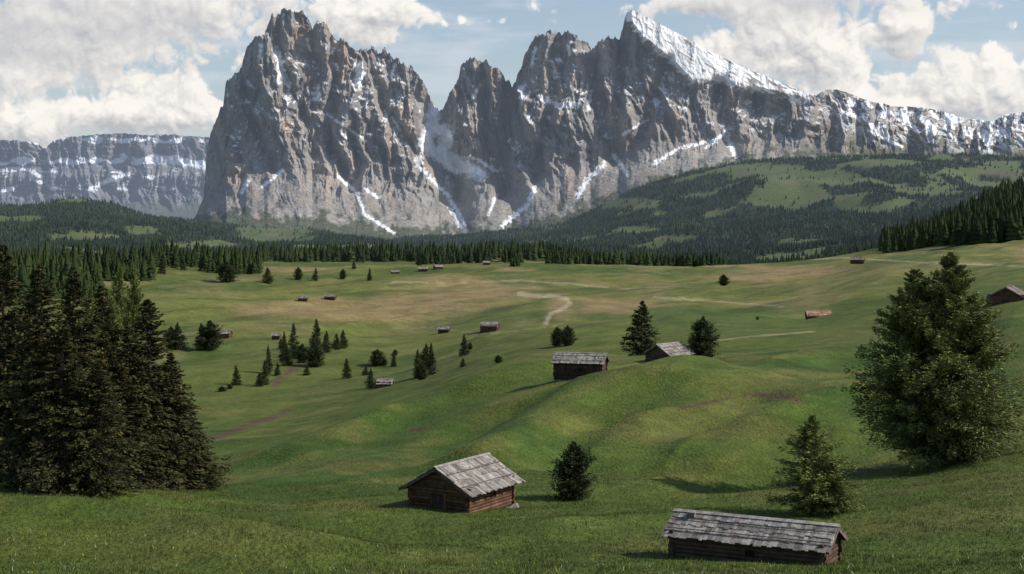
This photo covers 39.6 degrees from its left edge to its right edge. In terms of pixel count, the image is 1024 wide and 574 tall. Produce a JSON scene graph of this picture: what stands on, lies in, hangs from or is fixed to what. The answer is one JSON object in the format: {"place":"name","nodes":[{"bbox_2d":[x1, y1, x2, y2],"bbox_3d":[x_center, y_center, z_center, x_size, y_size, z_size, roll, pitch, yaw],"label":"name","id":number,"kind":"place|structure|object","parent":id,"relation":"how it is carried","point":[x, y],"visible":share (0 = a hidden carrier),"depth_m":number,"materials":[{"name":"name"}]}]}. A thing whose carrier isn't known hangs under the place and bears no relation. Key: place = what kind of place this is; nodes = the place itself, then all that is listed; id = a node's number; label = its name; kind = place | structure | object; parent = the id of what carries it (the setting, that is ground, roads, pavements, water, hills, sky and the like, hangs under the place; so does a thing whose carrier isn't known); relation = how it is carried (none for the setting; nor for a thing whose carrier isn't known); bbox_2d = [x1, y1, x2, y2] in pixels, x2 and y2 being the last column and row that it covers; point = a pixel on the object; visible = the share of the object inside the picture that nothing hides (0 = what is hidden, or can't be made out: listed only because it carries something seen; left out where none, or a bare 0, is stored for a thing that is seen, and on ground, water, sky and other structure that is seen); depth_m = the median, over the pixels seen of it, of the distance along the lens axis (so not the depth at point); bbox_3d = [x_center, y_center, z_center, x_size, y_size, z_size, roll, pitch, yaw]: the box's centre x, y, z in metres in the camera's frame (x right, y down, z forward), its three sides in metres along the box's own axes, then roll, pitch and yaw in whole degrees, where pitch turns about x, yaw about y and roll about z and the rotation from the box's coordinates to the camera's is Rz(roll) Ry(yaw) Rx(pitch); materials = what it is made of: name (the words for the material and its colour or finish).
{"place":"outdoors","nodes":[
{"label":"outdoors","id":0,"kind":"place"},
{"bbox_2d":[0,133,209,219],"bbox_3d":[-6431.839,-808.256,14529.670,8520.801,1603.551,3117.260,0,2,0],"label":"plateau mountain","id":1,"kind":"structure","parent":0,"point":[158,175],"depth_m":14348.04,"materials":[{"name":"grey stone"}]},
{"bbox_2d":[0,155,1023,573],"bbox_3d":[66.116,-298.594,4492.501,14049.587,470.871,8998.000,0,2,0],"label":"ground","id":2,"kind":"structure","parent":0,"point":[754,393],"depth_m":184.66,"materials":[{"name":"green plant"}]},
{"bbox_2d":[0,245,47,484],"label":"spruce tree","id":3,"kind":"object","parent":2,"relation":"on","point":[7,343],"visible":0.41,"depth_m":115.25,"materials":[{"name":"green plant"}]},
{"bbox_2d":[12,294,51,412],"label":"spruce tree","id":4,"kind":"object","parent":2,"relation":"on","point":[27,297],"visible":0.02,"depth_m":123.64,"materials":[{"name":"green plant"}]},
{"bbox_2d":[0,263,95,493],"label":"spruce tree","id":5,"kind":"object","parent":2,"relation":"on","point":[37,328],"visible":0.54,"depth_m":96.74,"materials":[{"name":"green plant"}]},
{"bbox_2d":[6,320,115,499],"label":"spruce tree","id":6,"kind":"object","parent":2,"relation":"on","point":[65,375],"visible":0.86,"depth_m":95.47,"materials":[{"name":"green plant"}]},
{"bbox_2d":[30,270,146,490],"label":"spruce tree","id":7,"kind":"object","parent":2,"relation":"on","point":[72,316],"visible":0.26,"depth_m":108.01,"materials":[{"name":"green plant"}]},
{"bbox_2d":[37,362,149,498],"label":"spruce tree","id":8,"kind":"object","parent":2,"relation":"on","point":[108,460],"visible":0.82,"depth_m":96.39,"materials":[{"name":"green plant"}]},
{"bbox_2d":[75,287,111,382],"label":"larch tree","id":9,"kind":"object","parent":2,"relation":"on","point":[89,295],"visible":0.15,"depth_m":315.07,"materials":[{"name":"green plant"}]},
{"bbox_2d":[92,288,123,369],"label":"larch tree","id":10,"kind":"object","parent":2,"relation":"on","point":[114,317],"visible":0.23,"depth_m":326.76,"materials":[{"name":"green plant"}]},
{"bbox_2d":[83,285,157,488],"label":"spruce tree","id":11,"kind":"object","parent":2,"relation":"on","point":[110,366],"visible":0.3,"depth_m":114.27,"materials":[{"name":"green plant"}]},
{"bbox_2d":[108,267,145,348],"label":"larch tree","id":12,"kind":"object","parent":2,"relation":"on","point":[117,284],"visible":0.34,"depth_m":394.05,"materials":[{"name":"green plant"}]},
{"bbox_2d":[116,268,151,358],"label":"larch tree","id":13,"kind":"object","parent":2,"relation":"on","point":[132,306],"visible":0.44,"depth_m":347.63,"materials":[{"name":"green plant"}]},
{"bbox_2d":[105,368,176,490],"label":"spruce tree","id":14,"kind":"object","parent":2,"relation":"on","point":[147,453],"visible":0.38,"depth_m":113.73,"materials":[{"name":"green plant"}]},
{"bbox_2d":[111,326,185,488],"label":"spruce tree","id":15,"kind":"object","parent":2,"relation":"on","point":[139,363],"visible":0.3,"depth_m":115.85,"materials":[{"name":"green plant"}]},
{"bbox_2d":[157,257,166,273],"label":"spruce tree","id":16,"kind":"object","parent":2,"relation":"on","point":[160,270],"visible":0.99,"depth_m":1000.43,"materials":[{"name":"green plant"}]},
{"bbox_2d":[139,412,196,486],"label":"spruce tree","id":17,"kind":"object","parent":2,"relation":"on","point":[170,450],"visible":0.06,"depth_m":118.61,"materials":[{"name":"green plant"}]},
{"bbox_2d":[162,326,177,349],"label":"stone pine tree","id":18,"kind":"object","parent":2,"relation":"on","point":[170,334],"visible":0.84,"depth_m":420.25,"materials":[{"name":"green plant"}]},
{"bbox_2d":[113,299,233,493],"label":"spruce tree","id":19,"kind":"object","parent":2,"relation":"on","point":[148,311],"visible":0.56,"depth_m":119.10,"materials":[{"name":"green plant"}]},
{"bbox_2d":[169,322,188,349],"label":"spruce tree","id":20,"kind":"object","parent":2,"relation":"on","point":[181,338],"visible":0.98,"depth_m":420.43,"materials":[{"name":"green plant"}]},
{"bbox_2d":[156,352,213,489],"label":"spruce tree","id":21,"kind":"object","parent":2,"relation":"on","point":[170,361],"visible":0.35,"depth_m":120.66,"materials":[{"name":"green plant"}]},
{"bbox_2d":[192,323,209,349],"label":"spruce tree","id":22,"kind":"object","parent":2,"relation":"on","point":[197,345],"visible":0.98,"depth_m":420.44,"materials":[{"name":"green plant"}]},
{"bbox_2d":[183,401,231,490],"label":"spruce tree","id":23,"kind":"object","parent":2,"relation":"on","point":[203,449],"visible":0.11,"depth_m":125.30,"materials":[{"name":"green plant"}]},
{"bbox_2d":[189,442,231,489],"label":"spruce tree","id":24,"kind":"object","parent":2,"relation":"on","point":[209,475],"visible":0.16,"depth_m":125.50,"materials":[{"name":"green plant"}]},
{"bbox_2d":[196,320,226,349],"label":"stone pine tree","id":25,"kind":"object","parent":2,"relation":"on","point":[211,330],"visible":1,"depth_m":419.79,"materials":[{"name":"green plant"}]},
{"bbox_2d":[217,386,226,391],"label":"stone pine tree","id":26,"kind":"object","parent":2,"relation":"on","point":[221,388],"visible":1,"depth_m":322.46,"materials":[{"name":"green plant"}]},
{"bbox_2d":[219,330,232,337],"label":"wooden hut","id":27,"kind":"object","parent":2,"relation":"on","point":[228,333],"visible":0.7,"depth_m":460.26,"materials":[{"name":"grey wood"}]},
{"bbox_2d":[214,262,239,282],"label":"stone pine tree","id":28,"kind":"object","parent":2,"relation":"on","point":[229,274],"visible":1,"depth_m":886.73,"materials":[{"name":"green plant"}]},
{"bbox_2d":[230,365,241,385],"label":"spruce tree","id":29,"kind":"object","parent":2,"relation":"on","point":[236,377],"visible":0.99,"depth_m":335.55,"materials":[{"name":"green plant"}]},
{"bbox_2d":[254,372,265,386],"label":"spruce tree","id":30,"kind":"object","parent":2,"relation":"on","point":[261,381],"visible":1,"depth_m":333.44,"materials":[{"name":"green plant"}]},
{"bbox_2d":[260,361,270,384],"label":"spruce tree","id":31,"kind":"object","parent":2,"relation":"on","point":[264,374],"visible":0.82,"depth_m":336.45,"materials":[{"name":"green plant"}]},
{"bbox_2d":[261,267,274,283],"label":"spruce tree","id":32,"kind":"object","parent":2,"relation":"on","point":[266,275],"visible":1,"depth_m":898.07,"materials":[{"name":"green plant"}]},
{"bbox_2d":[265,345,272,373],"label":"spruce tree","id":33,"kind":"object","parent":2,"relation":"on","point":[268,363],"visible":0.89,"depth_m":353.06,"materials":[{"name":"green plant"}]},
{"bbox_2d":[271,333,280,339],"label":"wooden hut","id":34,"kind":"object","parent":2,"relation":"on","point":[276,336],"visible":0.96,"depth_m":449.90,"materials":[{"name":"grey wood"}]},
{"bbox_2d":[274,363,280,374],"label":"spruce tree","id":35,"kind":"object","parent":2,"relation":"on","point":[277,371],"visible":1,"depth_m":351.06,"materials":[{"name":"green plant"}]},
{"bbox_2d":[278,332,288,361],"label":"spruce tree","id":36,"kind":"object","parent":2,"relation":"on","point":[282,349],"visible":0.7,"depth_m":376.09,"materials":[{"name":"green plant"}]},
{"bbox_2d":[281,346,294,365],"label":"spruce tree","id":37,"kind":"object","parent":2,"relation":"on","point":[287,355],"visible":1,"depth_m":368.41,"materials":[{"name":"green plant"}]},
{"bbox_2d":[288,323,299,358],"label":"spruce tree","id":38,"kind":"object","parent":2,"relation":"on","point":[294,343],"visible":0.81,"depth_m":388.15,"materials":[{"name":"green plant"}]},
{"bbox_2d":[292,267,302,279],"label":"stone pine tree","id":39,"kind":"object","parent":2,"relation":"on","point":[298,272],"visible":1,"depth_m":956.88,"materials":[{"name":"green plant"}]},
{"bbox_2d":[293,344,309,362],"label":"stone pine tree","id":40,"kind":"object","parent":2,"relation":"on","point":[300,352],"visible":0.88,"depth_m":374.55,"materials":[{"name":"green plant"}]},
{"bbox_2d":[298,296,307,301],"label":"wooden hut","id":41,"kind":"object","parent":2,"relation":"on","point":[303,298],"visible":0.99,"depth_m":736.94,"materials":[{"name":"grey wood"}]},
{"bbox_2d":[303,365,310,374],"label":"spruce tree","id":42,"kind":"object","parent":2,"relation":"on","point":[305,371],"visible":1,"depth_m":352.77,"materials":[{"name":"green plant"}]},
{"bbox_2d":[302,342,326,366],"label":"stone pine tree","id":43,"kind":"object","parent":2,"relation":"on","point":[314,352],"visible":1,"depth_m":367.82,"materials":[{"name":"green plant"}]},
{"bbox_2d":[311,268,318,280],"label":"spruce tree","id":44,"kind":"object","parent":2,"relation":"on","point":[315,276],"visible":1,"depth_m":934.68,"materials":[{"name":"green plant"}]},
{"bbox_2d":[308,318,322,351],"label":"spruce tree","id":45,"kind":"object","parent":2,"relation":"on","point":[317,340],"visible":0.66,"depth_m":397.25,"materials":[{"name":"green plant"}]},
{"bbox_2d":[320,331,331,352],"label":"spruce tree","id":46,"kind":"object","parent":2,"relation":"on","point":[326,347],"visible":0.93,"depth_m":407.65,"materials":[{"name":"green plant"}]},
{"bbox_2d":[324,294,336,299],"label":"wooden hut","id":47,"kind":"object","parent":2,"relation":"on","point":[330,296],"visible":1,"depth_m":744.47,"materials":[{"name":"grey wood"}]},
{"bbox_2d":[330,333,342,349],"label":"spruce tree","id":48,"kind":"object","parent":2,"relation":"on","point":[335,344],"visible":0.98,"depth_m":414.86,"materials":[{"name":"green plant"}]},
{"bbox_2d":[339,269,347,278],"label":"stone pine tree","id":49,"kind":"object","parent":2,"relation":"on","point":[342,275],"visible":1,"depth_m":954.11,"materials":[{"name":"green plant"}]},
{"bbox_2d":[339,329,348,348],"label":"spruce tree","id":50,"kind":"object","parent":2,"relation":"on","point":[343,340],"visible":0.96,"depth_m":420.70,"materials":[{"name":"green plant"}]},
{"bbox_2d":[341,358,352,378],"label":"spruce tree","id":51,"kind":"object","parent":2,"relation":"on","point":[346,373],"visible":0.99,"depth_m":342.09,"materials":[{"name":"green plant"}]},
{"bbox_2d":[361,367,369,375],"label":"spruce tree","id":52,"kind":"object","parent":2,"relation":"on","point":[365,371],"visible":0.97,"depth_m":347.42,"materials":[{"name":"green plant"}]},
{"bbox_2d":[367,268,371,280],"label":"spruce tree","id":53,"kind":"object","parent":2,"relation":"on","point":[369,276],"visible":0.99,"depth_m":910.78,"materials":[{"name":"green plant"}]},
{"bbox_2d":[365,369,374,387],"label":"spruce tree","id":54,"kind":"object","parent":2,"relation":"on","point":[370,381],"visible":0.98,"depth_m":300.90,"materials":[{"name":"green plant"}]},
{"bbox_2d":[368,349,386,365],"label":"stone pine tree","id":55,"kind":"object","parent":2,"relation":"on","point":[375,356],"visible":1,"depth_m":368.58,"materials":[{"name":"green plant"}]},
{"bbox_2d":[376,378,394,387],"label":"wooden hut","id":56,"kind":"object","parent":2,"relation":"on","point":[383,382],"visible":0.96,"depth_m":295.13,"materials":[{"name":"grey wood"}]},
{"bbox_2d":[390,353,396,366],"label":"spruce tree","id":57,"kind":"object","parent":2,"relation":"on","point":[393,363],"visible":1,"depth_m":366.86,"materials":[{"name":"green plant"}]},
{"bbox_2d":[391,270,399,273],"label":"wooden hut","id":58,"kind":"object","parent":2,"relation":"on","point":[395,271],"visible":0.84,"depth_m":1097.02,"materials":[{"name":"grey wood"}]},
{"bbox_2d":[411,350,422,377],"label":"spruce tree","id":59,"kind":"object","parent":2,"relation":"on","point":[417,361],"visible":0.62,"depth_m":300.30,"materials":[{"name":"green plant"}]},
{"bbox_2d":[416,254,421,265],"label":"spruce tree","id":60,"kind":"object","parent":2,"relation":"on","point":[419,263],"visible":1,"depth_m":1277.35,"materials":[{"name":"green plant"}]},
{"bbox_2d":[413,363,428,379],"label":"stone pine tree","id":61,"kind":"object","parent":2,"relation":"on","point":[421,370],"visible":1,"depth_m":291.40,"materials":[{"name":"green plant"}]},
{"bbox_2d":[418,267,427,271],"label":"wooden hut","id":62,"kind":"object","parent":2,"relation":"on","point":[422,269],"visible":1,"depth_m":1122.45,"materials":[{"name":"grey wood"}]},
{"bbox_2d":[418,344,434,366],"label":"spruce tree","id":63,"kind":"object","parent":2,"relation":"on","point":[424,351],"visible":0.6,"depth_m":331.82,"materials":[{"name":"green plant"}]},
{"bbox_2d":[424,343,438,374],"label":"spruce tree","id":64,"kind":"object","parent":2,"relation":"on","point":[431,358],"visible":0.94,"depth_m":298.44,"materials":[{"name":"green plant"}]},
{"bbox_2d":[433,265,442,269],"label":"wooden hut","id":65,"kind":"object","parent":2,"relation":"on","point":[437,267],"visible":1,"depth_m":1132.93,"materials":[{"name":"grey wood"}]},
{"bbox_2d":[437,326,450,333],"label":"wooden hut","id":66,"kind":"object","parent":2,"relation":"on","point":[443,329],"visible":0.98,"depth_m":477.81,"materials":[{"name":"grey wood"}]},
{"bbox_2d":[398,452,525,512],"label":"log barn","id":67,"kind":"structure","parent":2,"relation":"on","point":[483,481],"depth_m":104.31,"materials":[{"name":"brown wood"}]},
{"bbox_2d":[431,491,445,509],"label":"door","id":68,"kind":"structure","parent":67,"relation":"in","point":[438,501],"depth_m":103.53,"materials":[{"name":"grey wood"}]},
{"bbox_2d":[460,358,466,366],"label":"spruce tree","id":69,"kind":"object","parent":2,"relation":"on","point":[462,364],"visible":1,"depth_m":297.14,"materials":[{"name":"green plant"}]},
{"bbox_2d":[458,335,470,356],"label":"spruce tree","id":70,"kind":"object","parent":2,"relation":"on","point":[464,347],"visible":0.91,"depth_m":326.29,"materials":[{"name":"green plant"}]},
{"bbox_2d":[479,321,499,332],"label":"wooden hut","id":71,"kind":"object","parent":2,"relation":"on","point":[487,326],"visible":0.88,"depth_m":444.14,"materials":[{"name":"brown wood"}]},
{"bbox_2d":[493,355,502,362],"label":"stone pine tree","id":72,"kind":"object","parent":2,"relation":"on","point":[498,359],"visible":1,"depth_m":267.17,"materials":[{"name":"green plant"}]},
{"bbox_2d":[0,151,1023,264],"bbox_3d":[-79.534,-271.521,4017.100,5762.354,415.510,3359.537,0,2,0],"label":"distant forest","id":73,"kind":"object","parent":2,"relation":"on","point":[835,238],"visible":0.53,"depth_m":4171.39,"materials":[{"name":"green plant"}]},
{"bbox_2d":[0,176,1023,305],"bbox_3d":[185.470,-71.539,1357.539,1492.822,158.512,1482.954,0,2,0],"label":"spruce forest","id":74,"kind":"object","parent":2,"relation":"on","point":[995,215],"visible":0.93,"depth_m":1247.35,"materials":[{"name":"green plant"}]},
{"bbox_2d":[7,528,1023,573],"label":"wildflowers","id":75,"kind":"object","parent":2,"relation":"on","point":[489,561],"visible":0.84,"depth_m":72.62,"materials":[{"name":"yellow plant"}]},
{"bbox_2d":[550,327,561,345],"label":"stone pine tree","id":76,"kind":"object","parent":2,"relation":"on","point":[554,338],"visible":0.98,"depth_m":294.20,"materials":[{"name":"green plant"}]},
{"bbox_2d":[557,325,577,345],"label":"stone pine tree","id":77,"kind":"object","parent":2,"relation":"on","point":[566,337],"visible":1,"depth_m":291.72,"materials":[{"name":"green plant"}]},
{"bbox_2d":[545,441,598,500],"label":"stone pine tree","id":78,"kind":"object","parent":2,"relation":"on","point":[573,466],"visible":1,"depth_m":112.55,"materials":[{"name":"green plant"}]},
{"bbox_2d":[551,352,609,381],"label":"log barn","id":79,"kind":"structure","parent":2,"relation":"on","point":[569,365],"depth_m":181.73,"materials":[{"name":"brown wood"}]},
{"bbox_2d":[619,300,659,355],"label":"spruce tree","id":80,"kind":"object","parent":2,"relation":"on","point":[642,312],"visible":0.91,"depth_m":242.57,"materials":[{"name":"green plant"}]},
{"bbox_2d":[642,341,695,361],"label":"log barn","id":81,"kind":"structure","parent":2,"relation":"on","point":[659,351],"depth_m":208.87,"materials":[{"name":"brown wood"}]},
{"bbox_2d":[654,354,661,359],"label":"door","id":82,"kind":"structure","parent":81,"relation":"in","point":[656,356],"depth_m":208.17,"materials":[{"name":"brown wood"}]},
{"bbox_2d":[685,316,720,356],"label":"stone pine tree","id":83,"kind":"object","parent":2,"relation":"on","point":[705,346],"visible":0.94,"depth_m":212.02,"materials":[{"name":"green plant"}]},
{"bbox_2d":[717,274,730,285],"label":"stone pine tree","id":84,"kind":"object","parent":2,"relation":"on","point":[723,279],"visible":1,"depth_m":705.62,"materials":[{"name":"green plant"}]},
{"bbox_2d":[661,508,847,564],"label":"log barn","id":85,"kind":"structure","parent":2,"relation":"on","point":[706,535],"depth_m":75.80,"materials":[{"name":"grey wood"}]},
{"bbox_2d":[744,549,756,556],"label":"vent window","id":86,"kind":"structure","parent":85,"relation":"in","point":[746,552],"depth_m":75.24,"materials":[{"name":"brown wood"}]},
{"bbox_2d":[764,415,868,516],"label":"larch tree","id":87,"kind":"object","parent":2,"relation":"on","point":[811,463],"visible":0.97,"depth_m":98.42,"materials":[{"name":"green plant"}]},
{"bbox_2d":[805,310,831,319],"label":"wooden hut","id":88,"kind":"object","parent":2,"relation":"on","point":[809,314],"visible":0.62,"depth_m":357.99,"materials":[{"name":"brown wood"}]},
{"bbox_2d":[808,462,862,514],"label":"larch tree","id":89,"kind":"object","parent":2,"relation":"on","point":[840,485],"visible":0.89,"depth_m":98.24,"materials":[{"name":"green plant"}]},
{"bbox_2d":[850,257,864,263],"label":"wooden hut","id":90,"kind":"object","parent":2,"relation":"on","point":[857,260],"visible":1,"depth_m":797.31,"materials":[{"name":"brown wood"}]},
{"bbox_2d":[841,251,1023,475],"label":"larch tree","id":91,"kind":"object","parent":2,"relation":"on","point":[941,407],"visible":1,"depth_m":122.05,"materials":[{"name":"green plant"}]},
{"bbox_2d":[986,285,1023,305],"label":"wooden hut","id":92,"kind":"object","parent":2,"relation":"on","point":[1011,293],"visible":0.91,"depth_m":259.49,"materials":[{"name":"brown wood"}]},
{"bbox_2d":[0,0,1023,147],"bbox_3d":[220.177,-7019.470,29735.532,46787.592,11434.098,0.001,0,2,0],"label":"sky","id":93,"kind":"structure","parent":0,"point":[71,47],"depth_m":29821.57,"materials":[{"name":"white"}]},
{"bbox_2d":[192,8,1023,239],"bbox_3d":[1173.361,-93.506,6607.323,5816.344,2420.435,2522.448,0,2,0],"label":"rocky mountain","id":94,"kind":"structure","parent":0,"point":[318,126],"depth_m":6436.06,"materials":[{"name":"grey stone"}]}
]}

